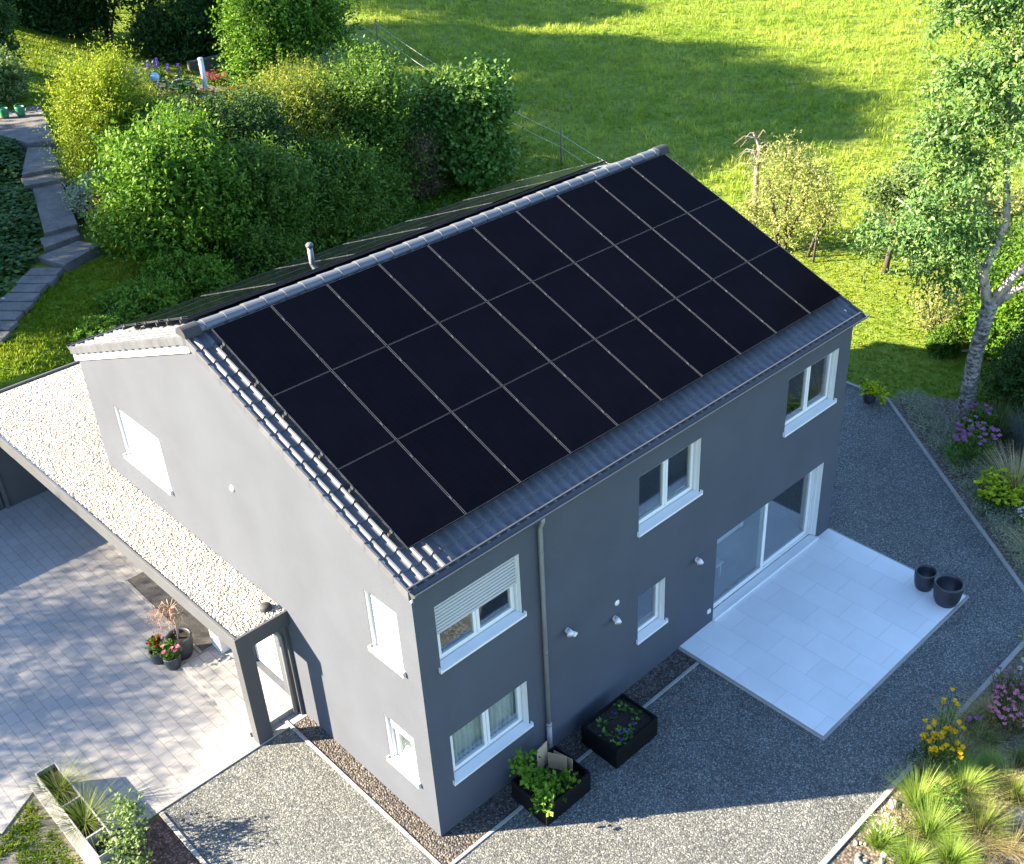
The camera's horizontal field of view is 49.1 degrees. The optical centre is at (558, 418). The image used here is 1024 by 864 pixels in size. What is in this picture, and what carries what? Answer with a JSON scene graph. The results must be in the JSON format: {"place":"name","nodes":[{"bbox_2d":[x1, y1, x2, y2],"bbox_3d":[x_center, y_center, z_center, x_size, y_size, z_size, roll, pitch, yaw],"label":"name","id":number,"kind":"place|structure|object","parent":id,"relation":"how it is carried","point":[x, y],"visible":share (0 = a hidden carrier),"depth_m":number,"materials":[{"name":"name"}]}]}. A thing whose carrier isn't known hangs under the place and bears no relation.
{"place":"outdoors","nodes":[
{"label":"outdoors","id":0,"kind":"place"},
{"bbox_2d":[0,104,56,152],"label":"garden path","id":1,"kind":"structure","parent":0,"point":[14,125],"depth_m":40.32,"materials":[{"name":"concrete"}]},
{"bbox_2d":[22,147,60,177],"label":"stone step","id":2,"kind":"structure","parent":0,"point":[35,163],"depth_m":37.53,"materials":[{"name":"grey stone"}]},
{"bbox_2d":[0,793,85,863],"bbox_3d":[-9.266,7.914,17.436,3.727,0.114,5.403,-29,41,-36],"label":"lawn grass","id":3,"kind":"structure","parent":0,"point":[26,834],"depth_m":18.74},
{"bbox_2d":[29,782,95,863],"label":"kerb","id":4,"kind":"structure","parent":3,"relation":"on","point":[84,854],"depth_m":18.87,"materials":[{"name":"concrete"}]},
{"bbox_2d":[8,742,103,821],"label":"ornamental grass","id":5,"kind":"object","parent":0,"point":[55,786],"depth_m":19.12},
{"bbox_2d":[33,183,80,236],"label":"garden path","id":6,"kind":"structure","parent":0,"point":[56,217],"depth_m":34.38,"materials":[{"name":"grey stone"}]},
{"bbox_2d":[0,490,306,836],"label":"driveway","id":7,"kind":"structure","parent":0,"point":[79,669],"depth_m":21.82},
{"bbox_2d":[35,762,125,863],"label":"planter trough","id":8,"kind":"object","parent":7,"relation":"on","point":[91,849],"visible":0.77,"depth_m":18.53,"materials":[{"name":"concrete"}]},
{"bbox_2d":[19,770,139,862],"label":"ornamental grass","id":9,"kind":"object","parent":8,"relation":"in","point":[85,812],"depth_m":18.57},
{"bbox_2d":[0,361,304,744],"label":"carport","id":10,"kind":"object","parent":7,"relation":"on","point":[51,438],"visible":0.62,"depth_m":22.21,"materials":[{"name":"white paint"}]},
{"bbox_2d":[127,572,212,650],"bbox_3d":[-8.097,4.021,23.718,0.600,0.100,3.200,-29,41,-36],"label":"splash strip","id":11,"kind":"object","parent":7,"relation":"on","point":[148,588],"visible":0.43,"depth_m":23.65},
{"bbox_2d":[165,627,193,659],"bbox_3d":[-7.541,4.508,22.354,0.500,0.500,0.500,-29,41,-36],"label":"plant pot","id":12,"kind":"object","parent":7,"relation":"on","point":[185,641],"visible":0.71,"depth_m":22.26,"materials":[{"name":"grey plastic"}]},
{"bbox_2d":[145,598,191,638],"bbox_3d":[-7.683,3.974,22.001,0.896,0.936,0.762,-19,36,-25],"label":"weeping tree","id":13,"kind":"object","parent":12,"relation":"on","point":[170,607],"visible":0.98,"depth_m":21.84,"materials":[{"name":"plant"}]},
{"bbox_2d":[181,665,251,736],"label":"kerb","id":14,"kind":"structure","parent":7,"relation":"on","point":[228,712],"depth_m":21.24,"materials":[{"name":"concrete"}]},
{"bbox_2d":[158,724,289,811],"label":"kerb","id":15,"kind":"structure","parent":7,"relation":"on","point":[214,774],"depth_m":19.90,"materials":[{"name":"concrete"}]},
{"bbox_2d":[183,647,293,735],"bbox_3d":[-6.121,5.184,21.675,1.080,0.220,2.560,-29,41,-36],"label":"entrance step","id":16,"kind":"object","parent":7,"relation":"on","point":[213,670],"visible":0.58,"depth_m":21.55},
{"bbox_2d":[66,144,869,836],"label":"house","id":17,"kind":"structure","parent":0,"point":[444,672],"depth_m":19.19,"materials":[{"name":"paint"}]},
{"bbox_2d":[114,406,173,495],"bbox_3d":[-8.040,0.552,21.806,0.258,1.260,1.914,-29,41,-36],"label":"window","id":18,"kind":"structure","parent":17,"relation":"in","point":[143,449],"depth_m":21.94,"materials":[{"name":"white plastic"}]},
{"bbox_2d":[255,635,282,679],"bbox_3d":[-5.566,4.115,21.263,0.124,1.957,1.114,-29,41,-36],"label":"front door","id":19,"kind":"structure","parent":17,"relation":"in","point":[266,651],"depth_m":21.57,"materials":[{"name":"white plastic"}]},
{"bbox_2d":[120,160,606,329],"bbox_3d":[-3.699,-3.814,23.574,10.660,0.105,3.324,-29,19,-36],"label":"solar array","id":20,"kind":"object","parent":17,"relation":"attached to","point":[234,293],"visible":0.99,"depth_m":22.57,"materials":[{"name":"glass"}]},
{"bbox_2d":[364,590,405,677],"bbox_3d":[-2.597,3.209,17.033,0.258,1.250,0.874,-29,41,-36],"label":"window","id":21,"kind":"structure","parent":17,"relation":"in","point":[382,620],"depth_m":17.14,"materials":[{"name":"white plastic"}]},
{"bbox_2d":[384,714,420,788],"bbox_3d":[-2.468,5.363,18.430,0.402,1.210,0.854,-29,41,-36],"label":"window","id":22,"kind":"structure","parent":17,"relation":"in","point":[394,732],"depth_m":18.64,"materials":[{"name":"white plastic"}]},
{"bbox_2d":[434,554,526,674],"bbox_3d":[-1.248,2.928,17.194,1.784,1.280,0.258,-29,41,-36],"label":"window","id":23,"kind":"structure","parent":17,"relation":"in","point":[506,576],"depth_m":17.28,"materials":[{"name":"white plastic"}]},
{"bbox_2d":[450,681,533,786],"bbox_3d":[-1.216,5.122,18.637,1.774,1.190,0.402,-29,41,-36],"label":"window","id":24,"kind":"structure","parent":17,"relation":"in","point":[480,728],"depth_m":18.85,"materials":[{"name":"white plastic"}]},
{"bbox_2d":[212,154,841,549],"bbox_3d":[0.072,-1.946,20.259,11.240,0.105,5.088,-29,63,-36],"label":"solar array","id":25,"kind":"object","parent":17,"relation":"attached to","point":[525,343],"visible":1,"depth_m":19.41,"materials":[{"name":"black glass"}]},
{"bbox_2d":[636,578,667,644],"bbox_3d":[1.685,3.543,20.949,0.854,1.117,0.258,-29,41,-36],"label":"window","id":26,"kind":"structure","parent":17,"relation":"in","point":[653,623],"depth_m":21.18,"materials":[{"name":"white plastic"}]},
{"bbox_2d":[637,438,702,537],"bbox_3d":[1.924,1.163,19.828,1.754,1.247,0.258,-29,41,-36],"label":"window","id":27,"kind":"structure","parent":17,"relation":"in","point":[668,507],"depth_m":20.12,"materials":[{"name":"white plastic"}]},
{"bbox_2d":[712,463,823,621],"bbox_3d":[4.337,2.472,23.428,3.700,2.055,0.330,-29,41,-36],"label":"patio door","id":28,"kind":"structure","parent":17,"relation":"in","point":[815,476],"depth_m":24.11,"materials":[{"name":"white plastic"}]},
{"bbox_2d":[783,348,838,437],"bbox_3d":[4.999,-0.572,22.369,1.814,1.287,0.258,-29,41,-36],"label":"window","id":29,"kind":"structure","parent":17,"relation":"in","point":[806,412],"depth_m":22.68,"materials":[{"name":"white plastic"}]},
{"bbox_2d":[0,0,1023,863],"bbox_3d":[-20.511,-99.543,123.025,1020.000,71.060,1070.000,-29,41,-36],"label":"ground","id":30,"kind":"structure","parent":0,"point":[900,340],"depth_m":51.91,"materials":[{"name":"plant"}]},
{"bbox_2d":[0,0,34,59],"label":"garden tree","id":31,"kind":"object","parent":30,"relation":"on","point":[6,11],"visible":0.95,"depth_m":45.77,"materials":[{"name":"green plant"}]},
{"bbox_2d":[0,43,37,107],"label":"shrub","id":32,"kind":"object","parent":30,"relation":"on","point":[12,84],"visible":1,"depth_m":42.87,"materials":[{"name":"green plant"}]},
{"bbox_2d":[0,136,42,294],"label":"ivy ground cover","id":33,"kind":"object","parent":30,"relation":"on","point":[10,250],"visible":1,"depth_m":33.75,"materials":[{"name":"green plant"}]},
{"bbox_2d":[21,171,67,193],"bbox_3d":[-16.851,-7.625,36.771,1.247,0.600,0.873,-19,36,-25],"label":"garden step","id":34,"kind":"object","parent":30,"relation":"on","point":[41,180],"visible":0.41,"depth_m":36.48,"materials":[{"name":"grey stone"}]},
{"bbox_2d":[40,229,81,252],"bbox_3d":[-14.657,-5.128,33.037,1.242,0.500,0.796,-29,41,-36],"label":"garden step","id":35,"kind":"object","parent":30,"relation":"on","point":[50,243],"visible":0.52,"depth_m":32.82,"materials":[{"name":"grey stone"}]},
{"bbox_2d":[9,0,123,42],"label":"shrub","id":36,"kind":"object","parent":30,"relation":"on","point":[77,20],"visible":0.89,"depth_m":58.86,"materials":[{"name":"green plant"}]},
{"bbox_2d":[37,241,101,271],"bbox_3d":[-14.040,-4.623,32.424,1.184,0.500,1.456,16,36,26],"label":"garden step","id":37,"kind":"object","parent":30,"relation":"on","point":[71,256],"visible":0.63,"depth_m":32.12,"materials":[{"name":"grey stone"}]},
{"bbox_2d":[57,166,108,221],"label":"shrub","id":38,"kind":"object","parent":30,"relation":"on","point":[78,202],"visible":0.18,"depth_m":34.37,"materials":[{"name":"grey plant"}]},
{"bbox_2d":[25,28,158,189],"bbox_3d":[-14.670,-9.953,36.076,4.460,5.125,4.248,2,32,6],"label":"shrub","id":39,"kind":"object","parent":30,"relation":"on","point":[96,99],"visible":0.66,"depth_m":35.45,"materials":[{"name":"green plant"}]},
{"bbox_2d":[67,312,126,343],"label":"shrub","id":40,"kind":"object","parent":30,"relation":"on","point":[93,325],"visible":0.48,"depth_m":28.90,"materials":[{"name":"green plant"}]},
{"bbox_2d":[43,0,157,41],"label":"garden tree","id":41,"kind":"object","parent":30,"relation":"on","point":[114,5],"visible":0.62,"depth_m":60.67,"materials":[{"name":"green plant"}]},
{"bbox_2d":[0,232,212,381],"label":"lawn grass","id":42,"kind":"structure","parent":30,"relation":"on","point":[104,268],"depth_m":29.68,"materials":[{"name":"plant"}]},
{"bbox_2d":[92,271,187,322],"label":"shrub","id":43,"kind":"object","parent":30,"relation":"on","point":[151,297],"visible":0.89,"depth_m":30.13,"materials":[{"name":"green plant"}]},
{"bbox_2d":[122,817,198,863],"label":"bark mulch bed","id":44,"kind":"object","parent":30,"relation":"on","point":[165,844],"visible":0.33,"depth_m":18.60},
{"bbox_2d":[95,788,155,863],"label":"leafy shrub","id":45,"kind":"object","parent":44,"relation":"on","point":[124,840],"visible":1,"depth_m":18.14,"materials":[{"name":"green plant"}]},
{"bbox_2d":[111,81,220,142],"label":"shrub","id":46,"kind":"object","parent":30,"relation":"on","point":[139,112],"visible":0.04,"depth_m":36.12,"materials":[{"name":"green plant"}]},
{"bbox_2d":[69,90,277,262],"bbox_3d":[-11.428,-7.060,32.827,5.835,4.618,5.450,-29,41,-36],"label":"shrub","id":47,"kind":"object","parent":30,"relation":"on","point":[163,178],"visible":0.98,"depth_m":32.06,"materials":[{"name":"green plant"}]},
{"bbox_2d":[119,0,228,64],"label":"shrub","id":48,"kind":"object","parent":30,"relation":"on","point":[170,29],"visible":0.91,"depth_m":57.09,"materials":[{"name":"green plant"}]},
{"bbox_2d":[156,75,201,96],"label":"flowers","id":49,"kind":"object","parent":30,"relation":"on","point":[182,86],"visible":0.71,"depth_m":48.52,"materials":[{"name":"green plant"}]},
{"bbox_2d":[135,247,242,303],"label":"shrub","id":50,"kind":"object","parent":30,"relation":"on","point":[196,275],"visible":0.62,"depth_m":31.59,"materials":[{"name":"green plant"}]},
{"bbox_2d":[147,74,321,174],"bbox_3d":[-10.867,-9.078,36.945,5.766,5.181,5.303,-29,41,-36],"label":"shrub","id":51,"kind":"object","parent":30,"relation":"on","point":[242,114],"visible":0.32,"depth_m":35.88,"materials":[{"name":"green plant"}]},
{"bbox_2d":[204,210,318,278],"bbox_3d":[-9.225,-4.946,34.186,3.471,3.187,3.368,2,32,6],"label":"shrub","id":52,"kind":"object","parent":30,"relation":"on","point":[255,248],"visible":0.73,"depth_m":33.33,"materials":[{"name":"green plant"}]},
{"bbox_2d":[202,123,337,253],"bbox_3d":[-9.684,-7.185,35.341,5.172,5.014,5.756,-8,33,-10],"label":"shrub","id":53,"kind":"object","parent":30,"relation":"on","point":[282,192],"visible":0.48,"depth_m":34.16,"materials":[{"name":"green plant"}]},
{"bbox_2d":[194,48,366,162],"bbox_3d":[-9.814,-10.532,40.047,7.067,5.327,6.762,-29,41,-36],"label":"shrub","id":54,"kind":"object","parent":30,"relation":"on","point":[309,114],"visible":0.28,"depth_m":39.03,"materials":[{"name":"green plant"}]},
{"bbox_2d":[198,0,366,89],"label":"shrub","id":55,"kind":"object","parent":30,"relation":"on","point":[269,29],"visible":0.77,"depth_m":51.04,"materials":[{"name":"green plant"}]},
{"bbox_2d":[0,0,567,377],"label":"lawn grass","id":56,"kind":"structure","parent":30,"relation":"on","point":[68,44],"depth_m":50.79,"materials":[{"name":"plant"}]},
{"bbox_2d":[248,46,363,88],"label":"shrub","id":57,"kind":"object","parent":30,"relation":"on","point":[289,67],"visible":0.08,"depth_m":42.88,"materials":[{"name":"green plant"}]},
{"bbox_2d":[142,179,501,313],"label":"bank undergrowth","id":58,"kind":"object","parent":30,"relation":"on","point":[424,204],"visible":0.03,"depth_m":43.08,"materials":[{"name":"green plant"}]},
{"bbox_2d":[284,124,395,256],"bbox_3d":[-8.208,-7.747,38.160,5.522,4.544,5.290,14,35,24],"label":"shrub","id":59,"kind":"object","parent":30,"relation":"on","point":[347,173],"visible":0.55,"depth_m":37.05,"materials":[{"name":"green plant"}]},
{"bbox_2d":[274,27,442,205],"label":"shrub","id":60,"kind":"object","parent":30,"relation":"on","point":[373,95],"visible":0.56,"depth_m":40.64,"materials":[{"name":"green plant"}]},
{"bbox_2d":[322,135,418,237],"bbox_3d":[-7.188,-8.333,40.157,4.535,4.092,4.475,9,34,17],"label":"shrub","id":61,"kind":"object","parent":30,"relation":"on","point":[396,206],"visible":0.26,"depth_m":40.00,"materials":[{"name":"green plant"}]},
{"bbox_2d":[378,88,450,198],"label":"shrub","id":62,"kind":"object","parent":30,"relation":"on","point":[412,128],"visible":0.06,"depth_m":42.84,"materials":[{"name":"green plant"}]},
{"bbox_2d":[393,116,455,199],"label":"shrub","id":63,"kind":"object","parent":30,"relation":"on","point":[422,147],"visible":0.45,"depth_m":42.77,"materials":[{"name":"green plant"}]},
{"bbox_2d":[401,43,531,195],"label":"shrub","id":64,"kind":"object","parent":30,"relation":"on","point":[473,109],"visible":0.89,"depth_m":43.02,"materials":[{"name":"green plant"}]},
{"bbox_2d":[160,384,1023,863],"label":"gravel yard","id":65,"kind":"structure","parent":30,"relation":"on","point":[718,770],"depth_m":19.73,"materials":[{"name":"gravel"}]},
{"bbox_2d":[159,812,206,863],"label":"kerb","id":66,"kind":"structure","parent":65,"relation":"on","point":[182,838],"depth_m":18.71,"materials":[{"name":"concrete"}]},
{"bbox_2d":[284,719,440,863],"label":"kerb","id":67,"kind":"structure","parent":65,"relation":"on","point":[369,799],"depth_m":19.39,"materials":[{"name":"concrete"}]},
{"bbox_2d":[294,649,696,863],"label":"splash strip","id":68,"kind":"object","parent":65,"relation":"on","point":[466,833],"visible":0.44,"depth_m":19.45,"materials":[{"name":"gravel"}]},
{"bbox_2d":[511,745,590,826],"bbox_3d":[-0.128,6.276,19.192,1.060,0.458,0.860,-29,41,-36],"label":"raised planter","id":69,"kind":"object","parent":65,"relation":"on","point":[560,807],"visible":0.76,"depth_m":19.02,"materials":[{"name":"black wood"}]},
{"bbox_2d":[507,746,580,816],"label":"leafy plant","id":70,"kind":"object","parent":69,"relation":"in","point":[538,787],"visible":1,"depth_m":18.62,"materials":[{"name":"green plant"}]},
{"bbox_2d":[450,662,698,863],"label":"kerb","id":71,"kind":"structure","parent":65,"relation":"on","point":[521,807],"depth_m":19.03,"materials":[{"name":"concrete"}]},
{"bbox_2d":[581,693,657,768],"bbox_3d":[1.099,5.612,20.190,1.090,0.458,0.860,-29,41,-36],"label":"raised planter","id":72,"kind":"object","parent":65,"relation":"on","point":[613,754],"visible":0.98,"depth_m":20.03,"materials":[{"name":"black wood"}]},
{"bbox_2d":[678,528,968,740],"bbox_3d":[5.449,4.170,22.762,5.320,0.145,3.408,-29,41,-36],"label":"patio edging","id":73,"kind":"object","parent":65,"relation":"on","point":[871,691],"visible":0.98,"depth_m":21.41,"materials":[{"name":"concrete"}]},
{"bbox_2d":[819,640,1023,863],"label":"kerb","id":74,"kind":"structure","parent":65,"relation":"on","point":[842,842],"depth_m":19.12,"materials":[{"name":"concrete"}]},
{"bbox_2d":[846,381,1023,592],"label":"kerb","id":75,"kind":"structure","parent":65,"relation":"on","point":[967,510],"depth_m":26.26,"materials":[{"name":"concrete"}]},
{"bbox_2d":[730,129,853,258],"bbox_3d":[7.642,-7.478,37.601,2.888,4.373,4.499,-29,41,-36],"label":"willow","id":76,"kind":"object","parent":30,"relation":"on","point":[753,210],"visible":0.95,"depth_m":37.27,"materials":[{"name":"yellow plant"}]},
{"bbox_2d":[855,159,941,272],"bbox_3d":[10.915,-6.459,35.910,2.883,3.950,1.778,15,36,24],"label":"sapling","id":77,"kind":"object","parent":30,"relation":"on","point":[890,192],"visible":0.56,"depth_m":35.37,"materials":[{"name":"green plant"}]},
{"bbox_2d":[829,395,1023,863],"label":"flower bed","id":78,"kind":"object","parent":30,"relation":"on","point":[846,854],"visible":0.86,"depth_m":23.92,"materials":[{"name":"soil"}]},
{"bbox_2d":[854,809,911,859],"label":"feather grass","id":79,"kind":"object","parent":78,"relation":"on","point":[876,839],"depth_m":18.17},
{"bbox_2d":[841,0,1023,415],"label":"pale tree","id":80,"kind":"object","parent":78,"relation":"on","point":[955,231],"visible":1,"depth_m":25.42,"materials":[{"name":"green plant"}]},
{"bbox_2d":[859,395,1023,863],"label":"creeping plants","id":81,"kind":"object","parent":78,"relation":"on","point":[990,679],"visible":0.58,"depth_m":20.84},
{"bbox_2d":[911,718,971,768],"bbox_3d":[6.629,5.743,19.355,0.942,0.993,0.913,-29,41,-36],"label":"marigold","id":82,"kind":"object","parent":78,"relation":"on","point":[932,743],"visible":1,"depth_m":19.23,"materials":[{"name":"yellow plant"}]},
{"bbox_2d":[921,777,971,822],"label":"leafy perennial","id":83,"kind":"object","parent":78,"relation":"on","point":[954,799],"visible":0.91,"depth_m":18.48,"materials":[{"name":"green plant"}]},
{"bbox_2d":[934,751,1004,806],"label":"feather grass","id":84,"kind":"object","parent":78,"relation":"on","point":[961,774],"depth_m":18.99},
{"bbox_2d":[938,419,1002,467],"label":"coneflower","id":85,"kind":"object","parent":78,"relation":"on","point":[962,440],"visible":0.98,"depth_m":26.84,"materials":[{"name":"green plant"}]},
{"bbox_2d":[953,402,997,440],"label":"coneflower","id":86,"kind":"object","parent":78,"relation":"on","point":[973,416],"visible":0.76,"depth_m":27.81,"materials":[{"name":"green plant"}]},
{"bbox_2d":[973,466,1023,515],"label":"euphorbia","id":87,"kind":"object","parent":78,"relation":"on","point":[996,488],"visible":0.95,"depth_m":25.44,"materials":[{"name":"green plant"}]},
{"bbox_2d":[978,301,1023,434],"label":"shrub","id":88,"kind":"object","parent":78,"relation":"on","point":[1012,386],"visible":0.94,"depth_m":28.64,"materials":[{"name":"green plant"}]},
{"bbox_2d":[978,684,1023,741],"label":"pink flower","id":89,"kind":"object","parent":78,"relation":"on","point":[1000,713],"visible":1,"depth_m":19.91,"materials":[{"name":"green plant"}]},
{"bbox_2d":[986,666,1023,705],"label":"pink flower","id":90,"kind":"object","parent":78,"relation":"on","point":[1010,687],"visible":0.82,"depth_m":20.63,"materials":[{"name":"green plant"}]},
{"bbox_2d":[896,271,976,338],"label":"shrub","id":91,"kind":"object","parent":30,"relation":"on","point":[932,319],"visible":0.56,"depth_m":32.61,"materials":[{"name":"green plant"}]},
{"bbox_2d":[924,320,962,358],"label":"shrub","id":92,"kind":"object","parent":30,"relation":"on","point":[943,339],"visible":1,"depth_m":31.76,"materials":[{"name":"green plant"}]},
{"bbox_2d":[935,170,1023,267],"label":"shrub","id":93,"kind":"object","parent":30,"relation":"on","point":[1017,203],"visible":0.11,"depth_m":36.07,"materials":[{"name":"green plant"}]},
{"bbox_2d":[940,251,1023,363],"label":"shrub","id":94,"kind":"object","parent":30,"relation":"on","point":[1008,311],"visible":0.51,"depth_m":31.59,"materials":[{"name":"green plant"}]},
{"bbox_2d":[961,197,1023,273],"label":"shrub","id":95,"kind":"object","parent":30,"relation":"on","point":[1017,244],"visible":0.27,"depth_m":34.15,"materials":[{"name":"green plant"}]},
{"bbox_2d":[340,0,1023,267],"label":"meadow grass","id":96,"kind":"structure","parent":0,"point":[871,42],"depth_m":58.51,"materials":[{"name":"plant"}]},
{"bbox_2d":[680,529,964,735],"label":"patio","id":97,"kind":"structure","parent":0,"point":[825,632],"depth_m":22.49,"materials":[{"name":"tile"}]},
{"bbox_2d":[914,564,937,591],"bbox_3d":[7.657,3.343,23.399,0.470,0.430,0.470,-29,41,-36],"label":"plant pot","id":98,"kind":"object","parent":97,"relation":"on","point":[925,575],"visible":0.98,"depth_m":23.33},
{"bbox_2d":[933,573,964,607],"bbox_3d":[7.981,3.553,22.979,0.600,0.500,0.600,-29,41,-36],"label":"plant pot","id":99,"kind":"object","parent":97,"relation":"on","point":[948,589],"visible":1,"depth_m":22.90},
{"bbox_2d":[742,213,1007,403],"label":"lawn grass","id":100,"kind":"structure","parent":0,"point":[870,280],"depth_m":33.94,"materials":[{"name":"plant"}]},
{"bbox_2d":[884,830,938,863],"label":"feather grass","id":101,"kind":"object","parent":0,"point":[911,857],"depth_m":17.88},
{"bbox_2d":[880,755,959,822],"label":"feather grass","id":102,"kind":"object","parent":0,"point":[919,789],"depth_m":18.78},
{"bbox_2d":[895,783,973,854],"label":"feather grass","id":103,"kind":"object","parent":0,"point":[926,825],"depth_m":18.26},
{"bbox_2d":[920,820,987,863],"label":"feather grass","id":104,"kind":"object","parent":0,"point":[950,850],"depth_m":17.87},
{"bbox_2d":[951,784,1022,848],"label":"feather grass","id":105,"kind":"object","parent":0,"point":[986,816],"depth_m":18.34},
{"bbox_2d":[967,743,1014,780],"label":"feather grass","id":106,"kind":"object","parent":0,"point":[996,760],"depth_m":19.42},
{"bbox_2d":[960,393,1023,440],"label":"reed grass","id":107,"kind":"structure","parent":0,"point":[998,424],"depth_m":28.35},
{"bbox_2d":[970,441,1023,499],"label":"feather grass","id":108,"kind":"object","parent":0,"point":[1014,468],"depth_m":25.98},
{"bbox_2d":[988,768,1023,809],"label":"feather grass","id":109,"kind":"object","parent":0,"point":[1019,788],"depth_m":18.90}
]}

